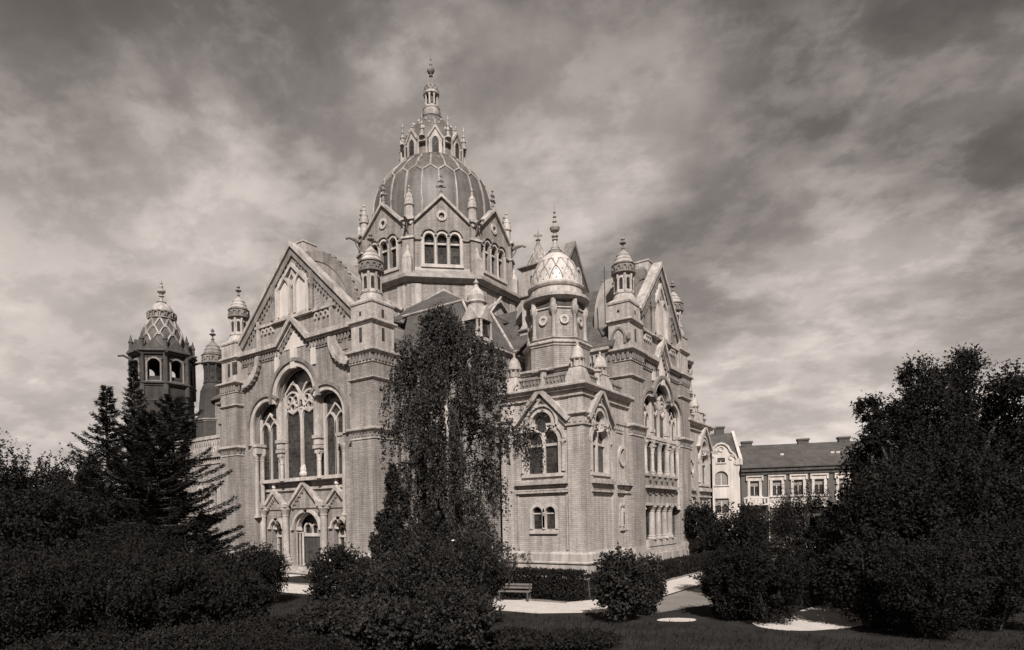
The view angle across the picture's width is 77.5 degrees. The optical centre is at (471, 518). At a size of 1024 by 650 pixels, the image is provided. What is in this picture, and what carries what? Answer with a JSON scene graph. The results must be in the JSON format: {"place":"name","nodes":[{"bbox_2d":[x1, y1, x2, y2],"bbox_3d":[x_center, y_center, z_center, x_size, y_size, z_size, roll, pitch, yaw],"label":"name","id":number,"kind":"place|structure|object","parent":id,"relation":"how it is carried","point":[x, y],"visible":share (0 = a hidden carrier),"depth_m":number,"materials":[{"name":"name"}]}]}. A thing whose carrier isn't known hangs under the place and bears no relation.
{"place":"outdoors","nodes":[
{"label":"outdoors","id":0,"kind":"place"},
{"bbox_2d":[188,510,223,558],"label":"shrub","id":1,"kind":"object","parent":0,"point":[200,530],"visible":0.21,"depth_m":30.40,"materials":[{"name":"black plant"}]},
{"bbox_2d":[0,567,1023,649],"bbox_3d":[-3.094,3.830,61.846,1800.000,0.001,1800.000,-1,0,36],"label":"lawn","id":2,"kind":"structure","parent":0,"point":[701,614],"depth_m":20.20,"materials":[{"name":"plant"}]},
{"bbox_2d":[0,428,42,556],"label":"broadleaf tree","id":3,"kind":"object","parent":2,"relation":"on","point":[4,482],"visible":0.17,"depth_m":33.53,"materials":[{"name":"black plant"}]},
{"bbox_2d":[0,444,76,553],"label":"broadleaf tree","id":4,"kind":"object","parent":2,"relation":"on","point":[36,473],"visible":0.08,"depth_m":35.62,"materials":[{"name":"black plant"}]},
{"bbox_2d":[0,539,84,649],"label":"shrub","id":5,"kind":"object","parent":2,"relation":"on","point":[19,570],"visible":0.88,"depth_m":17.72,"materials":[{"name":"black plant"}]},
{"bbox_2d":[0,533,109,649],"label":"shrub","id":6,"kind":"object","parent":2,"relation":"on","point":[76,569],"visible":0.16,"depth_m":19.83,"materials":[{"name":"black plant"}]},
{"bbox_2d":[0,474,116,567],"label":"broadleaf tree","id":7,"kind":"object","parent":2,"relation":"on","point":[14,530],"visible":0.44,"depth_m":26.75,"materials":[{"name":"green plant"}]},
{"bbox_2d":[19,442,99,507],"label":"broadleaf tree","id":8,"kind":"object","parent":2,"relation":"on","point":[61,473],"visible":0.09,"depth_m":37.12,"materials":[{"name":"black plant"}]},
{"bbox_2d":[0,627,143,649],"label":"shrub","id":9,"kind":"object","parent":2,"relation":"on","point":[70,640],"visible":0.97,"depth_m":16.11,"materials":[{"name":"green plant"}]},
{"bbox_2d":[23,487,141,561],"bbox_3d":[-17.695,1.370,28.972,5.730,5.590,5.479,-1,0,36],"label":"broadleaf tree","id":10,"kind":"object","parent":2,"relation":"on","point":[81,512],"visible":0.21,"depth_m":27.70,"materials":[{"name":"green plant"}]},
{"bbox_2d":[62,451,118,508],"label":"conifer tree","id":11,"kind":"object","parent":2,"relation":"on","point":[85,476],"visible":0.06,"depth_m":32.18,"materials":[{"name":"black plant"}]},
{"bbox_2d":[36,384,155,561],"bbox_3d":[-18.202,-1.228,30.828,9.387,10.742,8.379,-1,0,36],"label":"conifer tree","id":12,"kind":"object","parent":2,"relation":"on","point":[104,417],"visible":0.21,"depth_m":30.67,"materials":[{"name":"green plant"}]},
{"bbox_2d":[14,542,186,637],"bbox_3d":[-11.350,2.359,19.504,4.684,3.320,4.645,-1,0,36],"label":"shrub","id":13,"kind":"object","parent":2,"relation":"on","point":[74,607],"visible":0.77,"depth_m":18.64,"materials":[{"name":"green plant"}]},
{"bbox_2d":[66,515,208,608],"bbox_3d":[-13.622,1.961,26.035,5.667,4.280,5.367,-1,0,36],"label":"shrub","id":14,"kind":"object","parent":2,"relation":"on","point":[147,541],"visible":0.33,"depth_m":25.54,"materials":[{"name":"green plant"}]},
{"bbox_2d":[86,358,199,535],"bbox_3d":[-17.340,-2.111,32.504,9.215,12.483,9.176,-1,0,36],"label":"conifer tree","id":15,"kind":"object","parent":2,"relation":"on","point":[131,404],"visible":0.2,"depth_m":32.88,"materials":[{"name":"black plant"}]},
{"bbox_2d":[55,408,249,591],"bbox_3d":[-14.803,-0.517,29.589,8.674,9.186,8.700,-1,0,-17],"label":"conifer tree","id":16,"kind":"object","parent":2,"relation":"on","point":[143,506],"visible":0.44,"depth_m":29.18,"materials":[{"name":"green plant"}]},
{"bbox_2d":[92,547,233,638],"bbox_3d":[-9.743,2.481,20.573,4.274,3.162,4.634,-1,0,36],"label":"shrub","id":17,"kind":"object","parent":2,"relation":"on","point":[184,573],"visible":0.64,"depth_m":19.55,"materials":[{"name":"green plant"}]},
{"bbox_2d":[101,620,249,649],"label":"shrub","id":18,"kind":"object","parent":2,"relation":"on","point":[195,636],"visible":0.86,"depth_m":16.49,"materials":[{"name":"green plant"}]},
{"bbox_2d":[121,393,256,561],"bbox_3d":[-14.717,-1.137,32.495,8.202,10.426,8.132,-1,0,-2],"label":"conifer tree","id":19,"kind":"object","parent":2,"relation":"on","point":[176,421],"visible":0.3,"depth_m":32.26,"materials":[{"name":"green plant"}]},
{"bbox_2d":[172,562,277,632],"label":"shrub","id":20,"kind":"object","parent":2,"relation":"on","point":[240,600],"visible":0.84,"depth_m":20.28,"materials":[{"name":"black plant"}]},
{"bbox_2d":[194,549,260,592],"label":"shrub","id":21,"kind":"object","parent":2,"relation":"on","point":[229,561],"visible":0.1,"depth_m":26.61,"materials":[{"name":"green plant"}]},
{"bbox_2d":[205,629,301,649],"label":"shrub","id":22,"kind":"object","parent":2,"relation":"on","point":[246,642],"visible":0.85,"depth_m":16.58,"materials":[{"name":"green plant"}]},
{"bbox_2d":[233,540,292,603],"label":"clipped bush","id":23,"kind":"object","parent":2,"relation":"on","point":[267,564],"visible":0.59,"depth_m":29.05,"materials":[{"name":"green plant"}]},
{"bbox_2d":[224,612,329,648],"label":"shrub","id":24,"kind":"object","parent":2,"relation":"on","point":[282,624],"visible":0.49,"depth_m":18.05,"materials":[{"name":"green plant"}]},
{"bbox_2d":[262,630,367,649],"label":"shrub","id":25,"kind":"object","parent":2,"relation":"on","point":[313,641],"visible":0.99,"depth_m":16.45,"materials":[{"name":"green plant"}]},
{"bbox_2d":[292,594,372,639],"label":"shrub","id":26,"kind":"object","parent":2,"relation":"on","point":[320,616],"visible":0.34,"depth_m":18.34,"materials":[{"name":"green plant"}]},
{"bbox_2d":[302,542,365,603],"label":"clipped bush","id":27,"kind":"object","parent":2,"relation":"on","point":[322,569],"visible":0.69,"depth_m":25.93,"materials":[{"name":"green plant"}]},
{"bbox_2d":[332,553,416,600],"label":"shrub","id":28,"kind":"object","parent":2,"relation":"on","point":[355,584],"visible":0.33,"depth_m":21.38,"materials":[{"name":"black plant"}]},
{"bbox_2d":[332,589,431,649],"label":"shrub","id":29,"kind":"object","parent":2,"relation":"on","point":[378,624],"visible":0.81,"depth_m":16.79,"materials":[{"name":"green plant"}]},
{"bbox_2d":[356,463,420,598],"bbox_3d":[-3.320,0.780,26.970,3.620,6.392,3.146,-1,0,14],"label":"thuja","id":30,"kind":"object","parent":2,"relation":"on","point":[383,539],"visible":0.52,"depth_m":26.44,"materials":[{"name":"green plant"}]},
{"bbox_2d":[118,54,717,579],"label":"synagogue","id":31,"kind":"structure","parent":2,"relation":"on","point":[296,372],"depth_m":47.69,"materials":[{"name":"brick"}]},
{"bbox_2d":[260,370,342,483],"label":"window","id":32,"kind":"structure","parent":31,"relation":"in","point":[298,401],"depth_m":48.71,"materials":[{"name":"glass"}]},
{"bbox_2d":[301,522,319,565],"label":"door","id":33,"kind":"structure","parent":31,"relation":"in","point":[311,540],"depth_m":49.62,"materials":[{"name":"grey wood"}]},
{"bbox_2d":[647,445,663,473],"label":"window glass","id":34,"kind":"structure","parent":31,"relation":"in","point":[648,450],"depth_m":48.88,"materials":[{"name":"black glass"}]},
{"bbox_2d":[644,387,676,444],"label":"window","id":35,"kind":"structure","parent":31,"relation":"in","point":[659,406],"depth_m":49.12,"materials":[{"name":"glass"}]},
{"bbox_2d":[646,506,674,538],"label":"window glass","id":36,"kind":"structure","parent":31,"relation":"in","point":[647,514],"depth_m":47.51,"materials":[{"name":"black glass"}]},
{"bbox_2d":[367,530,476,627],"bbox_3d":[-1.582,2.117,20.473,3.576,3.549,3.425,-1,0,-10],"label":"shrub","id":37,"kind":"object","parent":2,"relation":"on","point":[430,564],"visible":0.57,"depth_m":20.03,"materials":[{"name":"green plant"}]},
{"bbox_2d":[404,505,452,574],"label":"thuja","id":38,"kind":"object","parent":2,"relation":"on","point":[429,518],"visible":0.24,"depth_m":25.72,"materials":[{"name":"black plant"}]},
{"bbox_2d":[393,577,505,649],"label":"shrub","id":39,"kind":"object","parent":2,"relation":"on","point":[468,618],"visible":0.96,"depth_m":16.78,"materials":[{"name":"black plant"}]},
{"bbox_2d":[377,301,546,585],"bbox_3d":[-0.477,-3.422,31.102,8.220,14.455,7.905,-1,0,6],"label":"weeping birch","id":40,"kind":"object","parent":2,"relation":"on","point":[445,471],"visible":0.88,"depth_m":30.17,"materials":[{"name":"green plant"}]},
{"bbox_2d":[432,528,515,612],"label":"shrub","id":41,"kind":"object","parent":2,"relation":"on","point":[479,563],"visible":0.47,"depth_m":21.53,"materials":[{"name":"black plant"}]},
{"bbox_2d":[480,626,563,649],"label":"shrub","id":42,"kind":"object","parent":2,"relation":"on","point":[512,638],"visible":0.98,"depth_m":17.99,"materials":[{"name":"black plant"}]},
{"bbox_2d":[280,551,777,602],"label":"path kerb","id":43,"kind":"structure","parent":2,"relation":"on","point":[541,600],"depth_m":29.40,"materials":[{"name":"stone"}]},
{"bbox_2d":[473,565,588,600],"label":"hedge","id":44,"kind":"object","parent":2,"relation":"on","point":[537,576],"visible":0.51,"depth_m":29.28,"materials":[{"name":"green plant"}]},
{"bbox_2d":[547,625,625,649],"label":"shrub","id":45,"kind":"object","parent":2,"relation":"on","point":[585,638],"visible":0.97,"depth_m":18.02,"materials":[{"name":"black plant"}]},
{"bbox_2d":[590,542,653,622],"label":"shrub","id":46,"kind":"object","parent":2,"relation":"on","point":[624,579],"visible":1,"depth_m":22.38,"materials":[{"name":"black plant"}]},
{"bbox_2d":[581,550,717,597],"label":"hedge","id":47,"kind":"object","parent":2,"relation":"on","point":[674,565],"visible":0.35,"depth_m":38.91,"materials":[{"name":"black plant"}]},
{"bbox_2d":[636,550,668,615],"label":"shrub","id":48,"kind":"object","parent":2,"relation":"on","point":[659,589],"visible":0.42,"depth_m":23.87,"materials":[{"name":"black plant"}]},
{"bbox_2d":[682,496,717,558],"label":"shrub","id":49,"kind":"object","parent":2,"relation":"on","point":[693,517],"visible":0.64,"depth_m":51.56,"materials":[{"name":"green plant"}]},
{"bbox_2d":[690,531,724,553],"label":"shrub","id":50,"kind":"object","parent":2,"relation":"on","point":[696,548],"visible":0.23,"depth_m":49.75,"materials":[{"name":"black plant"}]},
{"bbox_2d":[710,426,742,520],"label":"white house","id":51,"kind":"structure","parent":2,"relation":"on","point":[727,460],"depth_m":78.67,"materials":[{"name":"paint"}]},
{"bbox_2d":[716,458,726,463],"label":"window","id":52,"kind":"structure","parent":51,"relation":"in","point":[718,462],"depth_m":78.80,"materials":[{"name":"white glass"}]},
{"bbox_2d":[714,471,729,485],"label":"window","id":53,"kind":"structure","parent":51,"relation":"in","point":[721,478],"depth_m":78.84,"materials":[{"name":"white glass"}]},
{"bbox_2d":[715,498,729,513],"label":"window","id":54,"kind":"structure","parent":51,"relation":"in","point":[722,501],"depth_m":78.90,"materials":[{"name":"grey glass"}]},
{"bbox_2d":[688,546,773,619],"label":"shrub","id":55,"kind":"object","parent":2,"relation":"on","point":[711,582],"visible":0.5,"depth_m":22.51,"materials":[{"name":"black plant"}]},
{"bbox_2d":[692,495,784,573],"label":"shrub","id":56,"kind":"object","parent":2,"relation":"on","point":[746,526],"visible":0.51,"depth_m":28.47,"materials":[{"name":"black plant"}]},
{"bbox_2d":[717,533,822,624],"bbox_3d":[10.237,2.080,22.057,3.441,3.174,3.397,-1,0,36],"label":"shrub","id":57,"kind":"object","parent":2,"relation":"on","point":[788,579],"visible":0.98,"depth_m":21.36,"materials":[{"name":"green plant"}]},
{"bbox_2d":[762,480,833,566],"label":"shrub","id":58,"kind":"object","parent":2,"relation":"on","point":[789,528],"visible":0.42,"depth_m":29.69,"materials":[{"name":"black plant"}]},
{"bbox_2d":[788,508,867,607],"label":"shrub","id":59,"kind":"object","parent":2,"relation":"on","point":[819,543],"visible":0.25,"depth_m":24.89,"materials":[{"name":"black plant"}]},
{"bbox_2d":[823,472,871,599],"bbox_3d":[16.125,0.629,26.554,2.804,5.695,2.788,-1,0,36],"label":"broadleaf tree","id":60,"kind":"object","parent":2,"relation":"on","point":[831,503],"visible":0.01,"depth_m":26.73,"materials":[{"name":"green plant"}]},
{"bbox_2d":[808,523,915,627],"bbox_3d":[13.028,1.870,21.021,3.434,3.495,3.498,-1,0,36],"label":"shrub","id":61,"kind":"object","parent":2,"relation":"on","point":[839,568],"visible":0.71,"depth_m":20.64,"materials":[{"name":"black plant"}]},
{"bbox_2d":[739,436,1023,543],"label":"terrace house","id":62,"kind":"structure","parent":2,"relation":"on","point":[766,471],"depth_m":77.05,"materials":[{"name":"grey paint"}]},
{"bbox_2d":[746,475,763,507],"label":"window","id":63,"kind":"structure","parent":62,"relation":"in","point":[754,483],"depth_m":77.63,"materials":[{"name":"white glass"}]},
{"bbox_2d":[768,475,785,507],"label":"window","id":64,"kind":"structure","parent":62,"relation":"in","point":[773,484],"depth_m":76.96,"materials":[{"name":"white glass"}]},
{"bbox_2d":[789,474,807,506],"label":"window","id":65,"kind":"structure","parent":62,"relation":"in","point":[793,477],"depth_m":76.30,"materials":[{"name":"white glass"}]},
{"bbox_2d":[810,473,828,506],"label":"window","id":66,"kind":"structure","parent":62,"relation":"in","point":[817,479],"depth_m":75.70,"materials":[{"name":"white glass"}]},
{"bbox_2d":[834,472,850,502],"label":"window","id":67,"kind":"structure","parent":62,"relation":"in","point":[839,481],"depth_m":75.10,"materials":[{"name":"white glass"}]},
{"bbox_2d":[822,454,965,603],"bbox_3d":[15.175,0.599,23.055,4.324,5.938,4.404,-1,0,36],"label":"shrub","id":68,"kind":"object","parent":2,"relation":"on","point":[876,509],"visible":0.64,"depth_m":22.34,"materials":[{"name":"green plant"}]},
{"bbox_2d":[831,342,1023,552],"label":"broadleaf tree","id":69,"kind":"object","parent":2,"relation":"on","point":[949,430],"visible":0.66,"depth_m":24.33,"materials":[{"name":"green plant"}]},
{"bbox_2d":[857,528,1003,642],"bbox_3d":[13.553,1.892,18.988,3.632,3.327,3.650,-1,0,36],"label":"shrub","id":70,"kind":"object","parent":2,"relation":"on","point":[931,613],"visible":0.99,"depth_m":18.41,"materials":[{"name":"green plant"}]},
{"bbox_2d":[910,459,1023,615],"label":"broadleaf tree","id":71,"kind":"object","parent":2,"relation":"on","point":[1011,501],"visible":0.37,"depth_m":22.07,"materials":[{"name":"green plant"}]},
{"bbox_2d":[912,511,1023,629],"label":"shrub","id":72,"kind":"object","parent":2,"relation":"on","point":[1007,602],"visible":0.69,"depth_m":19.23,"materials":[{"name":"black plant"}]},
{"bbox_2d":[0,0,1023,501],"label":"sky","id":73,"kind":"structure","parent":0,"point":[829,193],"materials":[{"name":"grey"}]},
{"bbox_2d":[280,547,815,612],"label":"gravel path","id":74,"kind":"structure","parent":0,"point":[673,586],"depth_m":27.70,"materials":[{"name":"beige gravel"}]},
{"bbox_2d":[498,583,531,601],"bbox_3d":[1.945,3.343,29.020,1.499,0.780,0.530,-1,0,19],"label":"park bench","id":75,"kind":"object","parent":74,"relation":"on","point":[528,594],"visible":0.81,"depth_m":29.06,"materials":[{"name":"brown wood"}]},
{"bbox_2d":[635,585,711,612],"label":"paving","id":76,"kind":"structure","parent":0,"point":[691,597],"depth_m":27.84,"materials":[{"name":"grey concrete"}]},
{"bbox_2d":[658,618,695,621],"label":"side path","id":77,"kind":"structure","parent":0,"point":[678,619],"depth_m":22.86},
{"bbox_2d":[753,604,877,630],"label":"sunlit path","id":78,"kind":"structure","parent":0,"point":[824,617],"depth_m":21.96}
]}

